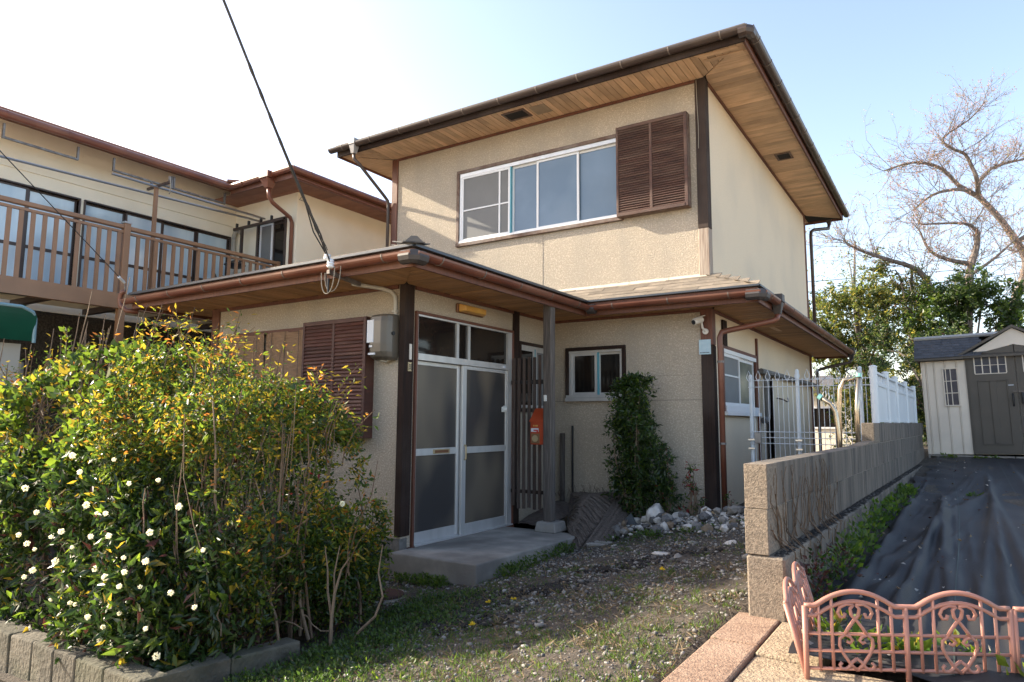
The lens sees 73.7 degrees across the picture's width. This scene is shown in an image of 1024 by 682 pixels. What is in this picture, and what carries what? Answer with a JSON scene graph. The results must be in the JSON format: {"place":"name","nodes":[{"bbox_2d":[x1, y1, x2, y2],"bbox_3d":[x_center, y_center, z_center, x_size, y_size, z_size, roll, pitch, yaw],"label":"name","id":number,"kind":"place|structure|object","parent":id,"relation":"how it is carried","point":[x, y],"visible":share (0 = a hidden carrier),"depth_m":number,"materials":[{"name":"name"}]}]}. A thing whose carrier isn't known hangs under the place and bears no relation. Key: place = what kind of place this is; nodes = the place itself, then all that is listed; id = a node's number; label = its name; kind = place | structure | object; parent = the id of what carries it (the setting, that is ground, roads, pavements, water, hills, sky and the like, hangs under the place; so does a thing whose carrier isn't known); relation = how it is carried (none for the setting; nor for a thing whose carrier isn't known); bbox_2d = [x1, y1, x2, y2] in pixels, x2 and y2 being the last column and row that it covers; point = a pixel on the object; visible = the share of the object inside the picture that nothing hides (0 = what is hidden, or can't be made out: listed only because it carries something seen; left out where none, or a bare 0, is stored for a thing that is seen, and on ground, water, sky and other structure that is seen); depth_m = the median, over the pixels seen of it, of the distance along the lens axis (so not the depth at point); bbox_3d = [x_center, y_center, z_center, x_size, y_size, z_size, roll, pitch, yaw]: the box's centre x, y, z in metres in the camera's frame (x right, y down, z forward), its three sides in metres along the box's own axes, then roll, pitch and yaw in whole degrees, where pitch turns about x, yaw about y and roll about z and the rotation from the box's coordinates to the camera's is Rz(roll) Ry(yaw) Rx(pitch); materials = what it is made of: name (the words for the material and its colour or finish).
{"place":"outdoors","nodes":[
{"label":"outdoors","id":0,"kind":"place"},
{"bbox_2d":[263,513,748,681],"bbox_3d":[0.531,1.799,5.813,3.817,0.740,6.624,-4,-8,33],"label":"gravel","id":1,"kind":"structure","parent":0,"point":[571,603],"depth_m":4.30,"materials":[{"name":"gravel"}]},
{"bbox_2d":[0,442,1023,681],"bbox_3d":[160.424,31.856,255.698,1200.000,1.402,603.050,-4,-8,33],"label":"ground","id":2,"kind":"structure","parent":0,"point":[691,648],"depth_m":3.89,"materials":[{"name":"soil"}]},
{"bbox_2d":[0,302,37,518],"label":"canopy","id":3,"kind":"object","parent":2,"relation":"on","point":[18,321],"visible":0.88,"depth_m":8.51,"materials":[{"name":"green"}]},
{"bbox_2d":[0,278,231,597],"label":"twiggy shrub","id":4,"kind":"object","parent":2,"relation":"on","point":[42,410],"visible":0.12,"depth_m":6.10,"materials":[{"name":"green plant"}]},
{"bbox_2d":[0,326,266,596],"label":"euonymus shrub","id":5,"kind":"object","parent":2,"relation":"on","point":[15,396],"visible":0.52,"depth_m":5.38,"materials":[{"name":"green plant"}]},
{"bbox_2d":[0,619,299,681],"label":"kerb","id":6,"kind":"structure","parent":2,"relation":"on","point":[28,656],"depth_m":3.87,"materials":[{"name":"concrete"}]},
{"bbox_2d":[0,434,344,672],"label":"flowering shrub","id":7,"kind":"object","parent":2,"relation":"on","point":[94,582],"visible":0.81,"depth_m":4.09,"materials":[{"name":"green plant"}]},
{"bbox_2d":[0,106,390,535],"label":"house","id":8,"kind":"structure","parent":2,"relation":"on","point":[55,270],"depth_m":11.06,"materials":[{"name":"paint"}]},
{"bbox_2d":[1,123,79,160],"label":"drying rail","id":9,"kind":"object","parent":8,"relation":"attached to","point":[3,136],"visible":1,"depth_m":9.84,"materials":[{"name":"metal"}]},
{"bbox_2d":[0,178,80,284],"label":"window","id":10,"kind":"structure","parent":8,"relation":"in","point":[13,189],"depth_m":10.37,"materials":[{"name":"glass"}]},
{"bbox_2d":[112,158,173,188],"bbox_3d":[-6.004,-2.727,11.143,0.040,0.210,0.980,-4,-8,33],"label":"drying rail","id":11,"kind":"object","parent":8,"relation":"attached to","point":[127,174],"visible":0.91,"depth_m":11.02,"materials":[{"name":"metal"}]},
{"bbox_2d":[77,200,230,293],"bbox_3d":[-6.140,-1.292,11.927,0.122,1.670,2.640,-4,-8,33],"label":"window","id":12,"kind":"structure","parent":8,"relation":"in","point":[96,211],"depth_m":11.67,"materials":[{"name":"glass"}]},
{"bbox_2d":[147,176,171,288],"bbox_3d":[-5.540,-1.550,10.635,0.689,1.980,0.050,-4,-8,33],"label":"laundry stand","id":13,"kind":"object","parent":8,"relation":"on","point":[154,213],"visible":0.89,"depth_m":10.68,"materials":[{"name":"brown metal"}]},
{"bbox_2d":[111,173,264,219],"bbox_3d":[-5.223,-2.357,11.299,0.034,0.035,2.700,-4,-8,33],"label":"laundry pole","id":14,"kind":"object","parent":13,"relation":"on","point":[162,188],"visible":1,"depth_m":11.13,"materials":[{"name":"silver metal"}]},
{"bbox_2d":[172,177,225,204],"bbox_3d":[-5.466,-2.627,11.974,0.040,0.210,0.990,-4,-8,33],"label":"drying rail","id":15,"kind":"object","parent":8,"relation":"attached to","point":[207,198],"visible":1,"depth_m":11.94,"materials":[{"name":"metal"}]},
{"bbox_2d":[233,215,283,261],"bbox_3d":[-4.670,-1.869,12.523,1.420,0.760,0.040,-4,-8,33],"label":"laundry bracket","id":16,"kind":"object","parent":8,"relation":"attached to","point":[249,225],"visible":0.89,"depth_m":12.69,"materials":[{"name":"brown metal"}]},
{"bbox_2d":[0,155,259,221],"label":"laundry pole","id":17,"kind":"object","parent":16,"relation":"on","point":[81,176],"visible":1,"depth_m":10.38,"materials":[{"name":"silver metal"}]},
{"bbox_2d":[224,260,245,268],"bbox_3d":[-5.111,-1.409,12.609,0.388,0.160,0.394,-4,-8,33],"label":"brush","id":18,"kind":"object","parent":16,"relation":"hanging from","point":[232,264],"visible":0.47,"depth_m":12.51,"materials":[{"name":"black plastic"}]},
{"bbox_2d":[255,216,286,269],"bbox_3d":[-4.416,-1.666,12.572,0.830,1.150,0.122,-4,-8,33],"label":"window","id":19,"kind":"structure","parent":8,"relation":"in","point":[272,242],"depth_m":12.61,"materials":[{"name":"glass"}]},
{"bbox_2d":[0,303,396,660],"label":"nandina shrub","id":20,"kind":"object","parent":2,"relation":"on","point":[270,403],"visible":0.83,"depth_m":4.52,"materials":[{"name":"green plant"}]},
{"bbox_2d":[325,545,383,646],"bbox_3d":[-0.989,1.611,4.222,0.399,0.676,0.113,-1,-7,7],"label":"dry sapling","id":21,"kind":"object","parent":2,"relation":"on","point":[331,609],"visible":0.89,"depth_m":4.21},
{"bbox_2d":[223,587,507,681],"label":"clover","id":22,"kind":"object","parent":2,"relation":"on","point":[333,649],"visible":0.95,"depth_m":4.00,"materials":[{"name":"green plant"}]},
{"bbox_2d":[354,588,406,605],"bbox_3d":[-1.049,2.108,5.579,0.470,0.114,0.465,-4,-8,33],"label":"drain cover","id":23,"kind":"object","parent":2,"relation":"on","point":[394,593],"visible":0.31,"depth_m":5.52,"materials":[{"name":"metal"}]},
{"bbox_2d":[117,23,855,585],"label":"house","id":24,"kind":"structure","parent":2,"relation":"on","point":[583,239],"depth_m":8.45,"materials":[{"name":"paint"}]},
{"bbox_2d":[0,151,125,290],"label":"thin wire","id":25,"kind":"object","parent":24,"relation":"on","point":[121,280],"visible":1,"depth_m":7.02,"materials":[{"name":"black"}]},
{"bbox_2d":[223,327,302,456],"bbox_3d":[-2.802,0.580,7.707,1.420,1.400,0.050,-4,-8,33],"label":"reed blind","id":26,"kind":"object","parent":24,"relation":"hanging from","point":[275,339],"visible":0.2,"depth_m":7.65,"materials":[{"name":"brown wood"}]},
{"bbox_2d":[324,254,360,285],"bbox_3d":[-1.577,-0.659,6.339,0.114,0.190,0.599,-1,-7,13],"label":"cable bracket","id":27,"kind":"object","parent":24,"relation":"attached to","point":[330,264],"visible":0.93,"depth_m":6.18,"materials":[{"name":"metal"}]},
{"bbox_2d":[222,0,329,261],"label":"overhead cable","id":28,"kind":"object","parent":27,"relation":"attached to","point":[323,245],"visible":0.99,"depth_m":5.64,"materials":[{"name":"black plastic"}]},
{"bbox_2d":[321,266,340,293],"bbox_3d":[-1.627,-0.542,6.127,0.233,0.244,0.029,-4,-8,33],"label":"drip loop","id":29,"kind":"object","parent":27,"relation":"hanging from","point":[327,282],"visible":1,"depth_m":6.12,"materials":[{"name":"beige"}]},
{"bbox_2d":[351,283,398,361],"bbox_3d":[-1.354,-0.175,6.685,0.482,0.758,0.134,4,-8,-28],"label":"cable conduit","id":30,"kind":"object","parent":24,"relation":"attached to","point":[395,304],"visible":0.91,"depth_m":6.75,"materials":[{"name":"grey"}]},
{"bbox_2d":[367,314,398,360],"bbox_3d":[-1.275,-0.040,6.727,0.283,0.452,0.190,-4,-8,33],"label":"electric meter box","id":31,"kind":"object","parent":24,"relation":"attached to","point":[383,335],"visible":1,"depth_m":6.66,"materials":[{"name":"grey metal"}]},
{"bbox_2d":[367,320,373,342],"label":"reading window","id":32,"kind":"structure","parent":31,"relation":"in","point":[370,323],"depth_m":6.69,"materials":[{"name":"white plastic"}]},
{"bbox_2d":[407,311,513,548],"bbox_3d":[-0.491,0.946,7.468,0.121,2.335,1.805,-4,-8,33],"label":"entrance door","id":33,"kind":"structure","parent":24,"relation":"in","point":[461,465],"depth_m":7.38,"materials":[{"name":"silver metal"}]},
{"bbox_2d":[456,303,485,317],"bbox_3d":[-0.438,-0.340,7.597,0.099,0.100,0.500,-4,-8,33],"label":"porch lamp","id":34,"kind":"object","parent":24,"relation":"attached to","point":[471,310],"visible":1,"depth_m":7.51,"materials":[{"name":"brown"}]},
{"bbox_2d":[520,341,542,411],"bbox_3d":[0.279,0.474,8.759,0.122,0.870,0.820,-4,-8,33],"label":"window","id":35,"kind":"structure","parent":24,"relation":"in","point":[527,349],"depth_m":8.68,"materials":[{"name":"brown metal"}]},
{"bbox_2d":[529,408,542,444],"bbox_3d":[0.311,0.979,7.845,0.184,0.415,0.142,-4,-8,33],"label":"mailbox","id":36,"kind":"object","parent":24,"relation":"attached to","point":[536,428],"visible":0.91,"depth_m":7.80,"materials":[{"name":"red metal"}]},
{"bbox_2d":[455,134,623,247],"bbox_3d":[0.321,-2.065,9.652,2.705,1.180,0.127,-4,-8,33],"label":"window","id":37,"kind":"structure","parent":24,"relation":"in","point":[572,186],"depth_m":9.61,"materials":[{"name":"white metal"}]},
{"bbox_2d":[560,433,564,500],"bbox_3d":[0.657,1.651,8.908,0.068,0.891,0.076,-4,-8,33],"label":"pole","id":38,"kind":"object","parent":24,"relation":"attached to","point":[562,462],"visible":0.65,"depth_m":8.88,"materials":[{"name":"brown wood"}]},
{"bbox_2d":[571,426,573,492],"bbox_3d":[0.782,1.592,8.832,0.027,0.990,0.037,-4,-8,33],"label":"pole","id":39,"kind":"object","parent":24,"relation":"attached to","point":[572,457],"visible":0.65,"depth_m":8.84,"materials":[{"name":"black"}]},
{"bbox_2d":[565,345,625,401],"bbox_3d":[1.088,0.426,8.850,0.850,0.705,0.136,-4,-8,33],"label":"window","id":40,"kind":"structure","parent":24,"relation":"in","point":[589,371],"depth_m":8.85,"materials":[{"name":"glass"}]},
{"bbox_2d":[691,315,708,333],"bbox_3d":[2.209,-0.196,8.037,0.232,0.220,0.091,5,-8,-35],"label":"security camera","id":41,"kind":"object","parent":24,"relation":"attached to","point":[697,320],"visible":1,"depth_m":8.02,"materials":[{"name":"beige"}]},
{"bbox_2d":[699,339,710,354],"bbox_3d":[2.278,0.070,8.072,0.140,0.175,0.004,-4,-8,33],"label":"camera notice","id":42,"kind":"object","parent":24,"relation":"attached to","point":[704,346],"visible":1,"depth_m":8.07,"materials":[{"name":"grey"}]},
{"bbox_2d":[723,345,761,415],"bbox_3d":[3.022,0.558,9.074,0.150,0.865,1.730,-4,-8,33],"label":"window","id":43,"kind":"structure","parent":24,"relation":"in","point":[737,363],"depth_m":8.95,"materials":[{"name":"glass"}]},
{"bbox_2d":[766,378,775,458],"bbox_3d":[3.903,1.335,10.403,0.112,1.560,0.480,-4,-8,33],"label":"door","id":44,"kind":"structure","parent":24,"relation":"in","point":[771,441],"depth_m":10.54,"materials":[{"name":"brown metal"}]},
{"bbox_2d":[240,518,746,681],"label":"grass","id":45,"kind":"structure","parent":2,"relation":"on","point":[531,636],"depth_m":3.52,"materials":[{"name":"green plant"}]},
{"bbox_2d":[277,533,734,666],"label":"leaf litter","id":46,"kind":"object","parent":2,"relation":"on","point":[576,610],"visible":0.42,"depth_m":4.62,"materials":[{"name":"plant"}]},
{"bbox_2d":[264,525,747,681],"bbox_3d":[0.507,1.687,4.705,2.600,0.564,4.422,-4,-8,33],"label":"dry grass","id":47,"kind":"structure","parent":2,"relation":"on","point":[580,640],"depth_m":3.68,"materials":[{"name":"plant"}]},
{"bbox_2d":[518,500,568,525],"bbox_3d":[0.502,2.075,8.268,0.520,0.221,0.783,-4,-8,33],"label":"reed mat","id":48,"kind":"object","parent":2,"relation":"on","point":[561,509],"visible":0.52,"depth_m":8.16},
{"bbox_2d":[372,547,723,638],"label":"mulch","id":49,"kind":"object","parent":2,"relation":"on","point":[630,564],"visible":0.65,"depth_m":4.94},
{"bbox_2d":[385,519,744,588],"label":"weeds","id":50,"kind":"object","parent":2,"relation":"on","point":[420,579],"visible":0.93,"depth_m":6.13,"materials":[{"name":"green plant"}]},
{"bbox_2d":[567,491,619,549],"bbox_3d":[0.958,2.019,7.824,0.646,0.461,1.836,0,-7,7],"label":"reed mat","id":51,"kind":"object","parent":2,"relation":"on","point":[587,511],"visible":0.92,"depth_m":7.74,"materials":[{"name":"wicker"}]},
{"bbox_2d":[555,485,605,495],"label":"dry reeds","id":52,"kind":"object","parent":51,"relation":"on","point":[575,489],"visible":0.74,"depth_m":8.59,"materials":[{"name":"plant"}]},
{"bbox_2d":[581,496,633,548],"bbox_3d":[1.102,2.004,7.539,0.277,0.466,1.418,-3,-7,24],"label":"reed mat","id":53,"kind":"object","parent":2,"relation":"on","point":[615,514],"visible":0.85,"depth_m":7.55,"materials":[{"name":"wicker"}]},
{"bbox_2d":[612,524,621,536],"bbox_3d":[1.138,2.050,7.407,0.105,0.138,0.141,-7,13,-28],"label":"rock","id":54,"kind":"object","parent":2,"relation":"on","point":[616,528],"visible":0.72,"depth_m":7.36,"materials":[{"name":"stone"}]},
{"bbox_2d":[625,514,636,530],"bbox_3d":[1.347,2.054,7.709,0.133,0.212,0.164,16,-17,-41],"label":"rock","id":55,"kind":"object","parent":2,"relation":"on","point":[630,518],"visible":0.54,"depth_m":7.69,"materials":[{"name":"stone"}]},
{"bbox_2d":[600,370,678,517],"bbox_3d":[1.437,1.226,7.964,0.660,1.802,1.020,7,-9,-44],"label":"nandina shrub","id":56,"kind":"object","parent":2,"relation":"on","point":[634,474],"visible":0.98,"depth_m":7.92,"materials":[{"name":"green plant"}]},
{"bbox_2d":[645,503,663,525],"bbox_3d":[1.600,1.984,7.624,0.234,0.326,0.380,-17,-15,16],"label":"rock","id":57,"kind":"object","parent":2,"relation":"on","point":[655,509],"visible":0.53,"depth_m":7.51,"materials":[{"name":"stone"}]},
{"bbox_2d":[650,525,662,535],"bbox_3d":[1.480,1.948,7.008,0.133,0.120,0.126,1,-7,-4],"label":"rock","id":58,"kind":"object","parent":2,"relation":"on","point":[655,527],"visible":0.69,"depth_m":6.97,"materials":[{"name":"stone"}]},
{"bbox_2d":[574,512,744,546],"bbox_3d":[1.741,1.940,7.181,1.999,0.492,1.580,-4,-8,33],"label":"rubble","id":59,"kind":"object","parent":2,"relation":"on","point":[678,520],"visible":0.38,"depth_m":7.01,"materials":[{"name":"stone"}]},
{"bbox_2d":[661,515,670,522],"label":"rock","id":60,"kind":"object","parent":59,"relation":"on","point":[666,518],"visible":0.84,"depth_m":7.28,"materials":[{"name":"stone"}]},
{"bbox_2d":[697,512,712,521],"bbox_3d":[1.974,1.802,7.006,0.137,0.104,0.114,3,-7,-24],"label":"rock","id":61,"kind":"object","parent":59,"relation":"on","point":[702,518],"visible":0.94,"depth_m":6.97,"materials":[{"name":"stone"}]},
{"bbox_2d":[727,505,738,515],"bbox_3d":[2.259,1.720,6.942,0.125,0.108,0.124,0,-7,6],"label":"rock","id":62,"kind":"object","parent":59,"relation":"on","point":[733,510],"visible":0.94,"depth_m":6.91,"materials":[{"name":"stone"}]},
{"bbox_2d":[660,521,668,531],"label":"rock","id":63,"kind":"object","parent":2,"relation":"on","point":[664,525],"visible":0.69,"depth_m":7.04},
{"bbox_2d":[647,441,687,514],"bbox_3d":[1.786,1.617,7.816,0.495,0.950,0.332,-4,-8,33],"label":"nandina shrub","id":64,"kind":"object","parent":2,"relation":"on","point":[666,508],"visible":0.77,"depth_m":7.78,"materials":[{"name":"green plant"}]},
{"bbox_2d":[682,461,706,515],"bbox_3d":[2.065,1.715,7.726,0.280,0.715,0.287,0,-7,5],"label":"nandina shrub","id":65,"kind":"object","parent":2,"relation":"on","point":[690,508],"visible":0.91,"depth_m":7.70,"materials":[{"name":"green plant"}]},
{"bbox_2d":[692,522,703,530],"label":"rock","id":66,"kind":"object","parent":2,"relation":"on","point":[697,524],"visible":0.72,"depth_m":6.66,"materials":[{"name":"stone"}]},
{"bbox_2d":[701,524,713,532],"bbox_3d":[1.883,1.801,6.571,0.118,0.093,0.126,8,4,-1],"label":"rock","id":67,"kind":"object","parent":2,"relation":"on","point":[708,527],"visible":0.88,"depth_m":6.54,"materials":[{"name":"stone"}]},
{"bbox_2d":[720,524,730,532],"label":"rock","id":68,"kind":"object","parent":2,"relation":"on","point":[724,527],"visible":0.78,"depth_m":6.34,"materials":[{"name":"stone"}]},
{"bbox_2d":[722,491,738,514],"bbox_3d":[2.428,1.843,7.648,0.123,0.331,0.182,5,-8,-33],"label":"nandina shrub","id":69,"kind":"object","parent":2,"relation":"on","point":[731,502],"visible":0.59,"depth_m":7.66,"materials":[{"name":"green plant"}]},
{"bbox_2d":[728,522,737,530],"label":"rock","id":70,"kind":"object","parent":2,"relation":"on","point":[731,525],"visible":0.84,"depth_m":6.31,"materials":[{"name":"stone"}]},
{"bbox_2d":[662,612,892,681],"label":"paving","id":71,"kind":"structure","parent":2,"relation":"on","point":[743,647],"depth_m":2.71,"materials":[{"name":"concrete"}]},
{"bbox_2d":[783,561,816,677],"bbox_3d":[1.231,1.149,2.887,0.108,0.346,0.732,-3,-7,27],"label":"edging fence","id":72,"kind":"object","parent":71,"relation":"on","point":[795,597],"visible":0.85,"depth_m":2.78,"materials":[{"name":"pink plastic"}]},
{"bbox_2d":[801,589,1017,681],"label":"edging fence","id":73,"kind":"object","parent":71,"relation":"on","point":[906,635],"visible":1,"depth_m":2.49,"materials":[{"name":"pink plastic"}]},
{"bbox_2d":[817,391,841,447],"bbox_3d":[3.052,1.054,6.546,0.205,1.155,0.052,-4,-8,33],"label":"pole holder","id":74,"kind":"object","parent":2,"relation":"on","point":[835,413],"visible":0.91,"depth_m":6.54,"materials":[{"name":"white metal"}]},
{"bbox_2d":[799,543,862,601],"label":"purple weeds","id":75,"kind":"object","parent":2,"relation":"on","point":[823,573],"visible":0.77,"depth_m":3.50,"materials":[{"name":"red plant"}]},
{"bbox_2d":[744,423,924,623],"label":"block wall","id":76,"kind":"structure","parent":2,"relation":"on","point":[880,461],"depth_m":4.03,"materials":[{"name":"grey"}]},
{"bbox_2d":[770,459,844,569],"bbox_3d":[1.814,1.026,4.053,0.086,0.621,1.858,-4,-8,34],"label":"dry creeper","id":77,"kind":"object","parent":76,"relation":"attached to","point":[819,509],"visible":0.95,"depth_m":3.95,"materials":[{"name":"plant"}]},
{"bbox_2d":[746,366,869,461],"bbox_3d":[3.287,1.091,7.539,1.322,1.592,0.091,-4,-8,33],"label":"fence","id":78,"kind":"object","parent":76,"relation":"on","point":[758,439],"visible":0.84,"depth_m":7.65,"materials":[{"name":"white metal"}]},
{"bbox_2d":[854,373,862,442],"bbox_3d":[3.321,0.792,6.523,0.090,0.974,0.052,-4,-8,33],"label":"fence post","id":79,"kind":"object","parent":76,"relation":"attached to","point":[857,405],"visible":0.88,"depth_m":6.54,"materials":[{"name":"white metal"}]},
{"bbox_2d":[869,365,917,422],"bbox_3d":[5.231,0.803,9.252,0.082,0.609,5.008,-4,-8,34],"label":"panel fence","id":80,"kind":"object","parent":76,"relation":"on","point":[893,399],"visible":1,"depth_m":8.39,"materials":[{"name":"plastic"}]},
{"bbox_2d":[813,375,855,450],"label":"house","id":81,"kind":"structure","parent":2,"relation":"on","point":[828,424],"depth_m":22.11,"materials":[{"name":"white metal"}]},
{"bbox_2d":[814,406,836,428],"bbox_3d":[10.124,2.485,22.131,0.780,0.720,0.072,-4,-8,33],"label":"window","id":82,"kind":"structure","parent":81,"relation":"in","point":[828,425],"depth_m":22.13,"materials":[{"name":"glass"}]},
{"bbox_2d":[837,371,856,446],"bbox_3d":[3.239,0.962,6.580,0.212,1.349,0.043,-4,-8,33],"label":"pole holder","id":83,"kind":"object","parent":2,"relation":"on","point":[839,392],"visible":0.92,"depth_m":6.63,"materials":[{"name":"beige metal"}]},
{"bbox_2d":[807,227,906,344],"bbox_3d":[10.370,-0.096,20.433,2.942,6.842,2.428,-1,-7,10],"label":"loose tree","id":84,"kind":"object","parent":2,"relation":"on","point":[854,278],"visible":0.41,"depth_m":20.66,"materials":[{"name":"green plant"}]},
{"bbox_2d":[826,380,891,447],"bbox_3d":[6.896,1.753,13.306,1.569,2.037,2.700,-4,-8,33],"label":"garden shrub","id":85,"kind":"object","parent":2,"relation":"on","point":[867,407],"visible":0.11,"depth_m":12.81,"materials":[{"name":"green plant"}]},
{"bbox_2d":[808,278,919,422],"bbox_3d":[9.114,0.695,18.078,3.640,4.716,2.458,-4,-8,33],"label":"evergreen tree","id":86,"kind":"object","parent":2,"relation":"on","point":[835,327],"visible":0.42,"depth_m":18.01,"materials":[{"name":"green plant"}]},
{"bbox_2d":[788,457,1023,681],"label":"ground sheet","id":87,"kind":"object","parent":2,"relation":"on","point":[1000,582],"visible":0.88,"depth_m":4.04,"materials":[{"name":"grey"}]},
{"bbox_2d":[808,482,919,601],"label":"weeds","id":88,"kind":"object","parent":87,"relation":"on","point":[858,543],"visible":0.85,"depth_m":4.59,"materials":[{"name":"green plant"}]},
{"bbox_2d":[809,460,1023,659],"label":"sheet litter","id":89,"kind":"object","parent":87,"relation":"on","point":[810,642],"visible":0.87,"depth_m":4.25,"materials":[{"name":"plant"}]},
{"bbox_2d":[813,608,1023,676],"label":"weeds","id":90,"kind":"object","parent":87,"relation":"on","point":[927,645],"visible":0.59,"depth_m":2.68,"materials":[{"name":"green plant"}]},
{"bbox_2d":[940,452,999,495],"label":"weeds","id":91,"kind":"object","parent":87,"relation":"on","point":[976,456],"visible":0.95,"depth_m":11.22,"materials":[{"name":"green plant"}]},
{"bbox_2d":[850,311,967,446],"bbox_3d":[8.846,0.964,14.643,2.966,3.462,1.862,-4,-8,33],"label":"dark shrub","id":92,"kind":"object","parent":2,"relation":"on","point":[879,360],"visible":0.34,"depth_m":14.92,"materials":[{"name":"green plant"}]},
{"bbox_2d":[844,247,976,441],"bbox_3d":[9.993,0.252,17.057,2.070,5.389,2.930,7,-9,-43],"label":"evergreen tree","id":93,"kind":"object","parent":2,"relation":"on","point":[880,274],"visible":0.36,"depth_m":17.18,"materials":[{"name":"green plant"}]},
{"bbox_2d":[806,166,1023,332],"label":"cherry tree","id":94,"kind":"object","parent":2,"relation":"on","point":[972,258],"visible":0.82,"depth_m":17.28,"materials":[{"name":"brown plant"}]},
{"bbox_2d":[828,66,1023,330],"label":"cherry tree","id":95,"kind":"object","parent":2,"relation":"on","point":[978,182],"visible":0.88,"depth_m":18.75,"materials":[{"name":"brown plant"}]},
{"bbox_2d":[897,261,1023,338],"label":"broadleaf tree","id":96,"kind":"object","parent":2,"relation":"on","point":[964,296],"visible":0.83,"depth_m":16.00,"materials":[{"name":"green plant"}]},
{"bbox_2d":[1012,606,1023,673],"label":"edging fence","id":97,"kind":"object","parent":2,"relation":"on","point":[1019,656],"visible":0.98,"depth_m":2.44,"materials":[{"name":"pink plastic"}]},
{"bbox_2d":[0,0,1023,396],"label":"sky","id":98,"kind":"structure","parent":0,"point":[172,81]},
{"bbox_2d":[808,261,1021,281],"bbox_3d":[17.794,-3.037,25.343,16.126,0.724,0.148,-3,-7,25],"label":"power line","id":99,"kind":"object","parent":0,"point":[924,272],"depth_m":26.05,"materials":[{"name":"black"}]},
{"bbox_2d":[929,454,954,457],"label":"hollow block","id":100,"kind":"structure","parent":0,"point":[935,455],"depth_m":11.84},
{"bbox_2d":[913,324,1023,454],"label":"storage shed","id":101,"kind":"structure","parent":100,"relation":"on","point":[973,389],"depth_m":11.62,"materials":[{"name":"beige plastic"}]},
{"bbox_2d":[942,368,961,405],"bbox_3d":[7.601,0.796,11.819,0.240,0.660,0.042,-5,-9,32],"label":"window","id":102,"kind":"structure","parent":101,"relation":"in","point":[951,376],"depth_m":11.82,"materials":[{"name":"white glass"}]},
{"bbox_2d":[966,345,1023,453],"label":"door","id":103,"kind":"structure","parent":101,"relation":"in","point":[997,427],"depth_m":11.44,"materials":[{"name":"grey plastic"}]},
{"bbox_2d":[1014,345,1023,437],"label":"door","id":104,"kind":"structure","parent":101,"relation":"in","point":[1019,359],"depth_m":11.30,"materials":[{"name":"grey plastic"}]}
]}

